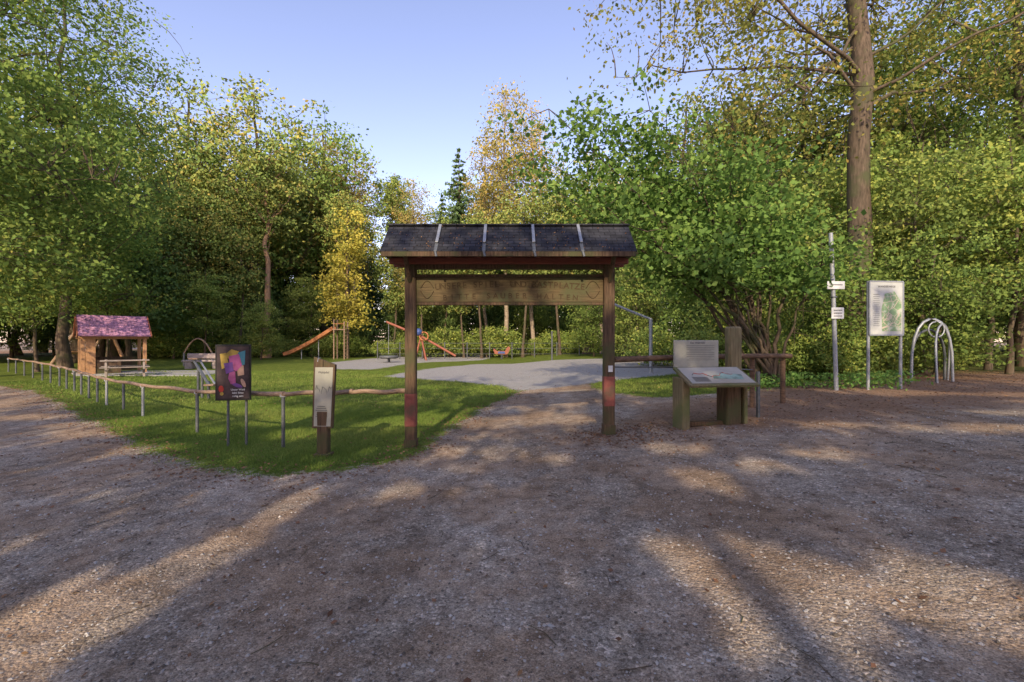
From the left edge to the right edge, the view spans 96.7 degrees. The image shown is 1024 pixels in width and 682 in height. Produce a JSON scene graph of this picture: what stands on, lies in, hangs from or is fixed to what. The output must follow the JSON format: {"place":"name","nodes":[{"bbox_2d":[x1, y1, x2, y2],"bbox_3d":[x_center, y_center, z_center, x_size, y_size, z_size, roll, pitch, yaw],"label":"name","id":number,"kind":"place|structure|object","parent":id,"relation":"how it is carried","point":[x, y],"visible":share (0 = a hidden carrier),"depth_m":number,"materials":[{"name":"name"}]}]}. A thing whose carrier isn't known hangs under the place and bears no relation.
{"place":"outdoors","nodes":[
{"label":"outdoors","id":0,"kind":"place"},
{"bbox_2d":[85,370,214,375],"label":"paved terrace","id":1,"kind":"structure","parent":0,"point":[182,373],"depth_m":21.99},
{"bbox_2d":[71,314,152,375],"bbox_3d":[-19.650,0.172,22.400,2.476,2.856,2.800,0,0,43],"label":"play hut","id":2,"kind":"object","parent":1,"relation":"on","point":[88,330],"visible":0.86,"depth_m":21.81,"materials":[{"name":"orange wood"}]},
{"bbox_2d":[0,370,789,477],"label":"grass","id":3,"kind":"structure","parent":0,"point":[236,410],"depth_m":10.57,"materials":[{"name":"green plant"}]},
{"bbox_2d":[0,342,1023,681],"bbox_3d":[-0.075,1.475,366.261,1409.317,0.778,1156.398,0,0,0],"label":"ground","id":4,"kind":"structure","parent":0,"point":[546,402],"depth_m":3.64,"materials":[{"name":"brown gravel"}]},
{"bbox_2d":[0,258,39,316],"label":"hornbeam tree","id":5,"kind":"object","parent":4,"relation":"on","point":[10,291],"visible":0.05,"depth_m":28.27,"materials":[{"name":"green plant"}]},
{"bbox_2d":[0,186,79,342],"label":"beech tree","id":6,"kind":"object","parent":4,"relation":"on","point":[9,328],"visible":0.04,"depth_m":33.14,"materials":[{"name":"green plant"}]},
{"bbox_2d":[0,220,111,371],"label":"hornbeam tree","id":7,"kind":"object","parent":4,"relation":"on","point":[34,324],"visible":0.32,"depth_m":23.23,"materials":[{"name":"green plant"}]},
{"bbox_2d":[50,314,123,364],"bbox_3d":[-29.343,-0.094,31.500,3.291,3.518,2.807,0,0,0],"label":"log climbing frame","id":8,"kind":"object","parent":4,"relation":"on","point":[70,338],"visible":0.24,"depth_m":32.50,"materials":[{"name":"brown wood"}]},
{"bbox_2d":[0,54,175,362],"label":"oak tree","id":9,"kind":"object","parent":4,"relation":"on","point":[73,345],"visible":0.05,"depth_m":33.37,"materials":[{"name":"green plant"}]},
{"bbox_2d":[0,0,193,330],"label":"beech tree","id":10,"kind":"object","parent":4,"relation":"on","point":[38,164],"visible":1,"depth_m":20.00,"materials":[{"name":"green plant"}]},
{"bbox_2d":[20,122,189,356],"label":"oak tree","id":11,"kind":"object","parent":4,"relation":"on","point":[113,351],"visible":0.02,"depth_m":46.62,"materials":[{"name":"green plant"}]},
{"bbox_2d":[0,0,221,367],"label":"beech tree","id":12,"kind":"object","parent":4,"relation":"on","point":[63,355],"visible":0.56,"depth_m":27.05,"materials":[{"name":"green plant"}]},
{"bbox_2d":[72,270,153,356],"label":"hornbeam tree","id":13,"kind":"object","parent":4,"relation":"on","point":[115,314],"visible":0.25,"depth_m":32.51,"materials":[{"name":"green plant"}]},
{"bbox_2d":[49,191,177,356],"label":"beech tree","id":14,"kind":"object","parent":4,"relation":"on","point":[101,351],"depth_m":41.93,"materials":[{"name":"green plant"}]},
{"bbox_2d":[99,359,149,377],"bbox_3d":[-17.500,1.240,20.600,1.700,0.818,1.650,0,0,-40],"label":"picnic table","id":15,"kind":"object","parent":4,"relation":"on","point":[107,367],"visible":0.94,"depth_m":20.39,"materials":[{"name":"grey wood"}]},
{"bbox_2d":[77,183,210,355],"bbox_3d":[-31.597,-5.599,37.977,10.522,14.568,10.403,0,0,17],"label":"beech tree","id":16,"kind":"object","parent":4,"relation":"on","point":[152,316],"visible":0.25,"depth_m":37.99,"materials":[{"name":"green plant"}]},
{"bbox_2d":[142,281,210,358],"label":"hornbeam tree","id":17,"kind":"object","parent":4,"relation":"on","point":[177,340],"visible":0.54,"depth_m":40.58,"materials":[{"name":"green plant"}]},
{"bbox_2d":[91,74,281,354],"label":"oak tree","id":18,"kind":"object","parent":4,"relation":"on","point":[152,102],"visible":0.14,"depth_m":46.51,"materials":[{"name":"green plant"}]},
{"bbox_2d":[151,179,234,352],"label":"ash tree","id":19,"kind":"object","parent":4,"relation":"on","point":[197,232],"visible":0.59,"depth_m":42.29,"materials":[{"name":"green plant"}]},
{"bbox_2d":[183,338,212,365],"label":"play arch","id":20,"kind":"structure","parent":4,"relation":"on","point":[189,344],"depth_m":28.96,"materials":[{"name":"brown metal"}]},
{"bbox_2d":[181,353,214,368],"bbox_3d":[-17.800,1.170,26.365,2.300,0.880,0.630,0,0,0],"label":"stone bench","id":21,"kind":"object","parent":4,"relation":"on","point":[189,364],"visible":0.55,"depth_m":26.52,"materials":[{"name":"grey stone"}]},
{"bbox_2d":[188,358,214,398],"bbox_3d":[-9.700,1.187,14.275,1.977,1.275,0.378,0,0,41],"label":"bench","id":22,"kind":"object","parent":4,"relation":"on","point":[204,378],"visible":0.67,"depth_m":14.25,"materials":[{"name":"grey wood"}]},
{"bbox_2d":[163,265,241,352],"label":"hornbeam tree","id":23,"kind":"object","parent":4,"relation":"on","point":[206,289],"visible":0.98,"depth_m":39.55,"materials":[{"name":"green plant"}]},
{"bbox_2d":[7,358,404,447],"bbox_3d":[-14.156,1.353,14.967,29.286,1.185,1.152,0,0,34],"label":"wooden rail fence","id":24,"kind":"object","parent":4,"relation":"on","point":[281,394],"visible":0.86,"depth_m":10.25,"materials":[{"name":"brown wood"}]},
{"bbox_2d":[215,345,250,446],"bbox_3d":[-4.800,0.992,7.851,0.560,1.860,0.103,0,0,-10],"label":"poster sign","id":25,"kind":"object","parent":4,"relation":"on","point":[232,372],"visible":1,"depth_m":7.82,"materials":[{"name":"metal"}]},
{"bbox_2d":[195,187,276,344],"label":"ash tree","id":26,"kind":"object","parent":4,"relation":"on","point":[245,241],"visible":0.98,"depth_m":41.97,"materials":[{"name":"green plant"}]},
{"bbox_2d":[137,71,357,355],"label":"oak tree","id":27,"kind":"object","parent":4,"relation":"on","point":[250,110],"visible":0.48,"depth_m":45.79,"materials":[{"name":"green plant"}]},
{"bbox_2d":[233,294,288,359],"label":"hornbeam tree","id":28,"kind":"object","parent":4,"relation":"on","point":[262,322],"visible":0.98,"depth_m":38.85,"materials":[{"name":"green plant"}]},
{"bbox_2d":[207,138,315,357],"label":"pine tree","id":29,"kind":"object","parent":4,"relation":"on","point":[264,175],"visible":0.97,"depth_m":42.65,"materials":[{"name":"green plant"}]},
{"bbox_2d":[231,100,398,353],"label":"oak tree","id":30,"kind":"object","parent":4,"relation":"on","point":[296,271],"visible":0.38,"depth_m":50.83,"materials":[{"name":"green plant"}]},
{"bbox_2d":[283,319,348,358],"bbox_3d":[-17.227,-0.150,40.000,5.514,3.500,0.950,0,0,0],"label":"playground slide","id":31,"kind":"object","parent":4,"relation":"on","point":[322,335],"visible":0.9,"depth_m":39.61,"materials":[{"name":"orange wood"}]},
{"bbox_2d":[277,152,368,353],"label":"spruce tree","id":32,"kind":"object","parent":4,"relation":"on","point":[299,276],"visible":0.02,"depth_m":58.70,"materials":[{"name":"green plant"}]},
{"bbox_2d":[312,357,336,457],"bbox_3d":[-2.857,1.026,6.892,0.335,1.573,0.275,0,0,4],"label":"trail information post","id":33,"kind":"object","parent":4,"relation":"on","point":[324,384],"visible":1,"depth_m":6.89,"materials":[{"name":"brown wood"}]},
{"bbox_2d":[298,136,365,354],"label":"birch tree","id":34,"kind":"object","parent":4,"relation":"on","point":[326,169],"visible":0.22,"depth_m":51.16,"materials":[{"name":"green plant"}]},
{"bbox_2d":[311,205,381,357],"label":"yellow maple tree","id":35,"kind":"object","parent":4,"relation":"on","point":[347,305],"visible":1,"depth_m":41.70,"materials":[{"name":"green plant"}]},
{"bbox_2d":[313,189,382,341],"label":"maple tree","id":36,"kind":"object","parent":4,"relation":"on","point":[338,205],"visible":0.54,"depth_m":46.44,"materials":[{"name":"green plant"}]},
{"bbox_2d":[326,153,384,353],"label":"birch tree","id":37,"kind":"object","parent":4,"relation":"on","point":[359,200],"visible":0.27,"depth_m":52.98,"materials":[{"name":"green plant"}]},
{"bbox_2d":[366,227,404,352],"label":"ash tree","id":38,"kind":"object","parent":4,"relation":"on","point":[389,269],"visible":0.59,"depth_m":45.44,"materials":[{"name":"green plant"}]},
{"bbox_2d":[379,355,398,361],"bbox_3d":[-9.196,1.345,34.000,1.469,0.510,1.475,0,0,0],"label":"nest seat","id":39,"kind":"object","parent":4,"relation":"on","point":[388,357],"visible":1,"depth_m":33.53,"materials":[{"name":"metal"}]},
{"bbox_2d":[367,172,422,353],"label":"larch tree","id":40,"kind":"object","parent":4,"relation":"on","point":[390,192],"visible":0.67,"depth_m":55.01,"materials":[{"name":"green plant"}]},
{"bbox_2d":[390,178,436,299],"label":"birch tree","id":41,"kind":"object","parent":4,"relation":"on","point":[414,218],"visible":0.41,"depth_m":43.79,"materials":[{"name":"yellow plant"}]},
{"bbox_2d":[384,321,455,360],"bbox_3d":[-7.694,-0.027,38.109,5.755,3.331,2.269,0,0,-17],"label":"climbing boom","id":42,"kind":"object","parent":4,"relation":"on","point":[419,333],"visible":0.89,"depth_m":37.91,"materials":[{"name":"red paint"}]},
{"bbox_2d":[399,268,446,357],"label":"ash tree","id":43,"kind":"object","parent":4,"relation":"on","point":[421,307],"visible":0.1,"depth_m":42.06,"materials":[{"name":"green plant"}]},
{"bbox_2d":[424,194,462,353],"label":"spruce tree","id":44,"kind":"object","parent":4,"relation":"on","point":[443,204],"visible":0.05,"depth_m":57.72,"materials":[{"name":"green plant"}]},
{"bbox_2d":[432,216,457,356],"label":"ash tree","id":45,"kind":"object","parent":4,"relation":"on","point":[445,307],"visible":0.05,"depth_m":45.35,"materials":[{"name":"green plant"}]},
{"bbox_2d":[424,148,497,354],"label":"spruce tree","id":46,"kind":"object","parent":4,"relation":"on","point":[455,211],"visible":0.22,"depth_m":54.63,"materials":[{"name":"green plant"}]},
{"bbox_2d":[442,270,482,357],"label":"ash tree","id":47,"kind":"object","parent":4,"relation":"on","point":[455,307],"visible":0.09,"depth_m":43.38,"materials":[{"name":"green plant"}]},
{"bbox_2d":[459,203,504,357],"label":"ash tree","id":48,"kind":"object","parent":4,"relation":"on","point":[480,215],"visible":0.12,"depth_m":41.78,"materials":[{"name":"green plant"}]},
{"bbox_2d":[456,145,515,356],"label":"birch tree","id":49,"kind":"object","parent":4,"relation":"on","point":[483,200],"visible":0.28,"depth_m":46.55,"materials":[{"name":"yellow plant"}]},
{"bbox_2d":[464,198,521,352],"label":"spruce tree","id":50,"kind":"object","parent":4,"relation":"on","point":[491,305],"visible":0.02,"depth_m":58.55,"materials":[{"name":"green plant"}]},
{"bbox_2d":[493,346,509,358],"bbox_3d":[-0.900,1.034,40.000,1.500,1.169,0.240,0,0,0],"label":"spring rocker","id":51,"kind":"object","parent":4,"relation":"on","point":[506,351],"visible":0.94,"depth_m":40.00,"materials":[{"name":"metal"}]},
{"bbox_2d":[0,167,1011,357],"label":"distant forest","id":52,"kind":"object","parent":4,"relation":"on","point":[361,342],"visible":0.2,"depth_m":46.83,"materials":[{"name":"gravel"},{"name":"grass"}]},
{"bbox_2d":[380,224,636,447],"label":"wooden entrance gate","id":53,"kind":"structure","parent":4,"relation":"on","point":[412,249],"depth_m":7.21,"materials":[{"name":"brown wood"}]},
{"bbox_2d":[470,76,546,356],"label":"birch tree","id":54,"kind":"object","parent":4,"relation":"on","point":[494,147],"visible":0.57,"depth_m":44.28,"materials":[{"name":"yellow plant"}]},
{"bbox_2d":[0,370,1023,681],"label":"fallen leaves","id":55,"kind":"object","parent":4,"relation":"on","point":[630,436],"visible":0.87,"depth_m":6.86,"materials":[{"name":"brown plant"}]},
{"bbox_2d":[486,185,554,357],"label":"ash tree","id":56,"kind":"object","parent":4,"relation":"on","point":[525,215],"visible":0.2,"depth_m":41.38,"materials":[{"name":"green plant"}]},
{"bbox_2d":[500,97,565,354],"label":"birch tree","id":57,"kind":"object","parent":4,"relation":"on","point":[516,179],"visible":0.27,"depth_m":45.46,"materials":[{"name":"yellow plant"}]},
{"bbox_2d":[529,179,577,354],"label":"ash tree","id":58,"kind":"object","parent":4,"relation":"on","point":[556,309],"visible":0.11,"depth_m":42.61,"materials":[{"name":"green plant"}]},
{"bbox_2d":[524,154,634,353],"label":"oak tree","id":59,"kind":"object","parent":4,"relation":"on","point":[548,209],"visible":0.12,"depth_m":40.14,"materials":[{"name":"green plant"}]},
{"bbox_2d":[556,193,610,353],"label":"ash tree","id":60,"kind":"object","parent":4,"relation":"on","point":[583,352],"visible":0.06,"depth_m":41.22,"materials":[{"name":"green plant"}]},
{"bbox_2d":[558,294,622,355],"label":"hornbeam tree","id":61,"kind":"object","parent":4,"relation":"on","point":[590,315],"visible":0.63,"depth_m":35.40,"materials":[{"name":"green plant"}]},
{"bbox_2d":[579,151,628,352],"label":"birch tree","id":62,"kind":"object","parent":4,"relation":"on","point":[605,217],"visible":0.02,"depth_m":42.88,"materials":[{"name":"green plant"}]},
{"bbox_2d":[615,182,647,353],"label":"ash tree","id":63,"kind":"object","parent":4,"relation":"on","point":[626,265],"visible":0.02,"depth_m":39.83,"materials":[{"name":"green plant"}]},
{"bbox_2d":[615,303,652,372],"bbox_3d":[4.724,-0.008,18.200,1.789,3.216,0.140,0,0,0],"label":"swing frame","id":64,"kind":"object","parent":4,"relation":"on","point":[650,335],"visible":0.48,"depth_m":18.16,"materials":[{"name":"grey metal"}]},
{"bbox_2d":[593,238,677,355],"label":"hornbeam tree","id":65,"kind":"object","parent":4,"relation":"on","point":[633,296],"visible":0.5,"depth_m":26.89,"materials":[{"name":"green plant"}]},
{"bbox_2d":[615,254,673,325],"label":"hornbeam tree","id":66,"kind":"object","parent":4,"relation":"on","point":[643,307],"visible":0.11,"depth_m":32.72,"materials":[{"name":"green plant"}]},
{"bbox_2d":[617,322,685,365],"bbox_3d":[6.739,0.211,22.191,3.166,2.157,3.575,0,0,4],"label":"undergrowth bush","id":67,"kind":"object","parent":4,"relation":"on","point":[658,347],"visible":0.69,"depth_m":21.51,"materials":[{"name":"green plant"}]},
{"bbox_2d":[599,80,782,339],"bbox_3d":[11.634,-7.836,31.044,11.964,18.076,13.494,0,0,-36],"label":"oak tree","id":68,"kind":"object","parent":4,"relation":"on","point":[684,141],"visible":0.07,"depth_m":29.36,"materials":[{"name":"green plant"}]},
{"bbox_2d":[487,64,896,386],"bbox_3d":[4.521,-3.052,11.994,10.263,8.681,5.295,0,0,0],"label":"maple bush","id":69,"kind":"object","parent":4,"relation":"on","point":[726,261],"visible":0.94,"depth_m":11.66,"materials":[{"name":"green plant"}]},
{"bbox_2d":[637,232,763,344],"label":"hornbeam tree","id":70,"kind":"object","parent":4,"relation":"on","point":[684,313],"visible":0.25,"depth_m":22.31,"materials":[{"name":"green plant"}]},
{"bbox_2d":[615,354,792,407],"bbox_3d":[3.602,0.808,8.278,4.361,1.152,0.185,0,0,-25],"label":"wooden barrier rail","id":71,"kind":"object","parent":4,"relation":"on","point":[753,357],"visible":0.56,"depth_m":8.76,"materials":[{"name":"brown wood"}]},
{"bbox_2d":[678,323,747,368],"bbox_3d":[7.721,0.302,17.126,3.128,1.887,2.771,0,0,-24],"label":"undergrowth bush","id":72,"kind":"object","parent":4,"relation":"on","point":[721,344],"visible":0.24,"depth_m":16.61,"materials":[{"name":"green plant"}]},
{"bbox_2d":[673,326,759,429],"bbox_3d":[3.480,0.596,7.544,1.640,1.700,0.940,0,0,-8],"label":"information lectern","id":73,"kind":"object","parent":4,"relation":"on","point":[695,363],"visible":1,"depth_m":7.43,"materials":[{"name":"brown wood"}]},
{"bbox_2d":[672,173,810,368],"bbox_3d":[9.252,-2.485,18.155,5.550,7.392,4.982,0,0,33],"label":"hornbeam tree","id":74,"kind":"object","parent":4,"relation":"on","point":[707,317],"visible":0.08,"depth_m":18.12,"materials":[{"name":"green plant"}]},
{"bbox_2d":[678,90,832,210],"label":"oak tree","id":75,"kind":"object","parent":4,"relation":"on","point":[766,133],"depth_m":32.47,"materials":[{"name":"green plant"}]},
{"bbox_2d":[699,164,828,314],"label":"hornbeam tree","id":76,"kind":"object","parent":4,"relation":"on","point":[757,213],"depth_m":23.05,"materials":[{"name":"green plant"}]},
{"bbox_2d":[743,330,819,373],"bbox_3d":[8.338,0.435,14.363,2.681,1.618,2.375,0,0,-44],"label":"undergrowth bush","id":77,"kind":"object","parent":4,"relation":"on","point":[789,364],"visible":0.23,"depth_m":14.00,"materials":[{"name":"green plant"}]},
{"bbox_2d":[744,310,844,371],"bbox_3d":[10.438,-0.002,16.322,3.562,2.426,4.021,0,0,-16],"label":"undergrowth bush","id":78,"kind":"object","parent":4,"relation":"on","point":[775,326],"visible":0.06,"depth_m":16.34,"materials":[{"name":"green plant"}]},
{"bbox_2d":[567,0,1023,372],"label":"old oak tree","id":79,"kind":"object","parent":4,"relation":"on","point":[865,98],"visible":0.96,"depth_m":16.19,"materials":[{"name":"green plant"}]},
{"bbox_2d":[715,144,893,350],"bbox_3d":[11.142,-3.184,18.633,5.916,8.778,6.590,0,0,-29],"label":"hornbeam tree","id":80,"kind":"object","parent":4,"relation":"on","point":[823,200],"visible":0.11,"depth_m":17.37,"materials":[{"name":"green plant"}]},
{"bbox_2d":[681,4,962,332],"bbox_3d":[16.688,-8.658,25.747,14.705,19.698,13.037,0,0,8],"label":"oak tree","id":81,"kind":"object","parent":4,"relation":"on","point":[845,91],"visible":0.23,"depth_m":24.37,"materials":[{"name":"green plant"}]},
{"bbox_2d":[786,328,883,378],"bbox_3d":[9.474,0.420,13.882,2.375,1.618,2.681,0,0,-35],"label":"undergrowth bush","id":82,"kind":"object","parent":4,"relation":"on","point":[844,361],"visible":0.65,"depth_m":13.44,"materials":[{"name":"green plant"}]},
{"bbox_2d":[827,233,844,389],"bbox_3d":[7.780,-0.660,10.988,0.420,3.904,0.144,0,0,0],"label":"trail signpost","id":83,"kind":"object","parent":4,"relation":"on","point":[837,313],"visible":0.88,"depth_m":10.96,"materials":[{"name":"silver metal"}]},
{"bbox_2d":[758,207,918,376],"bbox_3d":[9.914,-1.393,14.609,4.622,5.218,4.407,0,0,-23],"label":"hornbeam tree","id":84,"kind":"object","parent":4,"relation":"on","point":[823,307],"visible":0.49,"depth_m":13.81,"materials":[{"name":"green plant"}]},
{"bbox_2d":[747,370,934,390],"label":"undergrowth plants","id":85,"kind":"object","parent":4,"relation":"on","point":[797,381],"visible":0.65,"depth_m":11.58,"materials":[{"name":"green plant"}]},
{"bbox_2d":[778,106,959,291],"bbox_3d":[14.550,-3.933,19.772,7.674,10.203,6.770,0,0,-24],"label":"hornbeam tree","id":86,"kind":"object","parent":4,"relation":"on","point":[874,177],"visible":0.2,"depth_m":18.46,"materials":[{"name":"green plant"}]},
{"bbox_2d":[799,131,953,298],"bbox_3d":[16.653,-3.945,21.837,7.674,10.203,6.770,0,0,-42],"label":"hornbeam tree","id":87,"kind":"object","parent":4,"relation":"on","point":[896,162],"visible":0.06,"depth_m":20.29,"materials":[{"name":"green plant"}]},
{"bbox_2d":[837,324,925,376],"bbox_3d":[11.327,0.249,14.573,2.771,1.887,3.128,0,0,31],"label":"undergrowth bush","id":88,"kind":"object","parent":4,"relation":"on","point":[894,354],"visible":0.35,"depth_m":13.63,"materials":[{"name":"green plant"}]},
{"bbox_2d":[866,281,903,389],"bbox_3d":[9.002,-0.092,10.983,0.930,2.710,0.105,0,0,-6],"label":"trail map board","id":89,"kind":"object","parent":4,"relation":"on","point":[884,308],"visible":0.99,"depth_m":10.94,"materials":[{"name":"paper"}]},
{"bbox_2d":[872,341,931,373],"bbox_3d":[12.798,0.503,15.472,1.979,1.348,2.234,0,0,-33],"label":"undergrowth bush","id":90,"kind":"object","parent":4,"relation":"on","point":[914,365],"visible":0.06,"depth_m":14.94,"materials":[{"name":"green plant"}]},
{"bbox_2d":[790,0,1023,353],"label":"oak tree","id":91,"kind":"object","parent":4,"relation":"on","point":[949,98],"visible":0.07,"depth_m":24.64,"materials":[{"name":"green plant"}]},
{"bbox_2d":[816,121,1023,373],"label":"hornbeam tree","id":92,"kind":"object","parent":4,"relation":"on","point":[903,207],"visible":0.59,"depth_m":14.98,"materials":[{"name":"green plant"}]},
{"bbox_2d":[880,261,969,350],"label":"hornbeam tree","id":93,"kind":"object","parent":4,"relation":"on","point":[925,310],"visible":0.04,"depth_m":23.57,"materials":[{"name":"green plant"}]},
{"bbox_2d":[827,0,1023,366],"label":"beech tree","id":94,"kind":"object","parent":4,"relation":"on","point":[1018,98],"visible":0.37,"depth_m":19.59,"materials":[{"name":"green plant"}]},
{"bbox_2d":[910,318,953,382],"bbox_3d":[11.810,0.247,12.727,1.544,1.775,0.637,0,0,-26],"label":"metal arch feature","id":95,"kind":"object","parent":4,"relation":"on","point":[950,363],"visible":0.94,"depth_m":12.57,"materials":[{"name":"silver metal"}]},
{"bbox_2d":[859,218,1023,376],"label":"hornbeam tree","id":96,"kind":"object","parent":4,"relation":"on","point":[936,296],"visible":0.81,"depth_m":13.43,"materials":[{"name":"green plant"}]},
{"bbox_2d":[917,347,975,369],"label":"undergrowth bush","id":97,"kind":"object","parent":4,"relation":"on","point":[956,363],"visible":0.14,"depth_m":17.44,"materials":[{"name":"green plant"}]},
{"bbox_2d":[871,106,1023,360],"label":"hornbeam tree","id":98,"kind":"object","parent":4,"relation":"on","point":[936,135],"visible":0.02,"depth_m":20.18,"materials":[{"name":"green plant"}]},
{"bbox_2d":[874,102,1023,369],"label":"hornbeam tree","id":99,"kind":"object","parent":4,"relation":"on","point":[987,365],"visible":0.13,"depth_m":17.32,"materials":[{"name":"green plant"}]},
{"bbox_2d":[896,136,1023,374],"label":"hornbeam tree","id":100,"kind":"object","parent":4,"relation":"on","point":[1017,220],"visible":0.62,"depth_m":15.06,"materials":[{"name":"green plant"}]},
{"bbox_2d":[922,1,1023,285],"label":"beech tree","id":101,"kind":"object","parent":4,"relation":"on","point":[978,93],"visible":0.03,"depth_m":24.74,"materials":[{"name":"green plant"}]},
{"bbox_2d":[954,340,1002,366],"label":"undergrowth bush","id":102,"kind":"object","parent":4,"relation":"on","point":[968,361],"visible":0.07,"depth_m":19.60,"materials":[{"name":"green plant"}]},
{"bbox_2d":[985,165,1023,301],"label":"hornbeam tree","id":103,"kind":"object","parent":4,"relation":"on","point":[1014,257],"visible":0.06,"depth_m":17.25,"materials":[{"name":"green plant"}]},
{"bbox_2d":[0,0,1023,341],"label":"sky","id":104,"kind":"structure","parent":0,"point":[416,74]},
{"bbox_2d":[377,342,669,358],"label":"wire fence","id":105,"kind":"object","parent":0,"point":[489,350],"visible":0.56,"depth_m":40.56,"materials":[{"name":"metal"}]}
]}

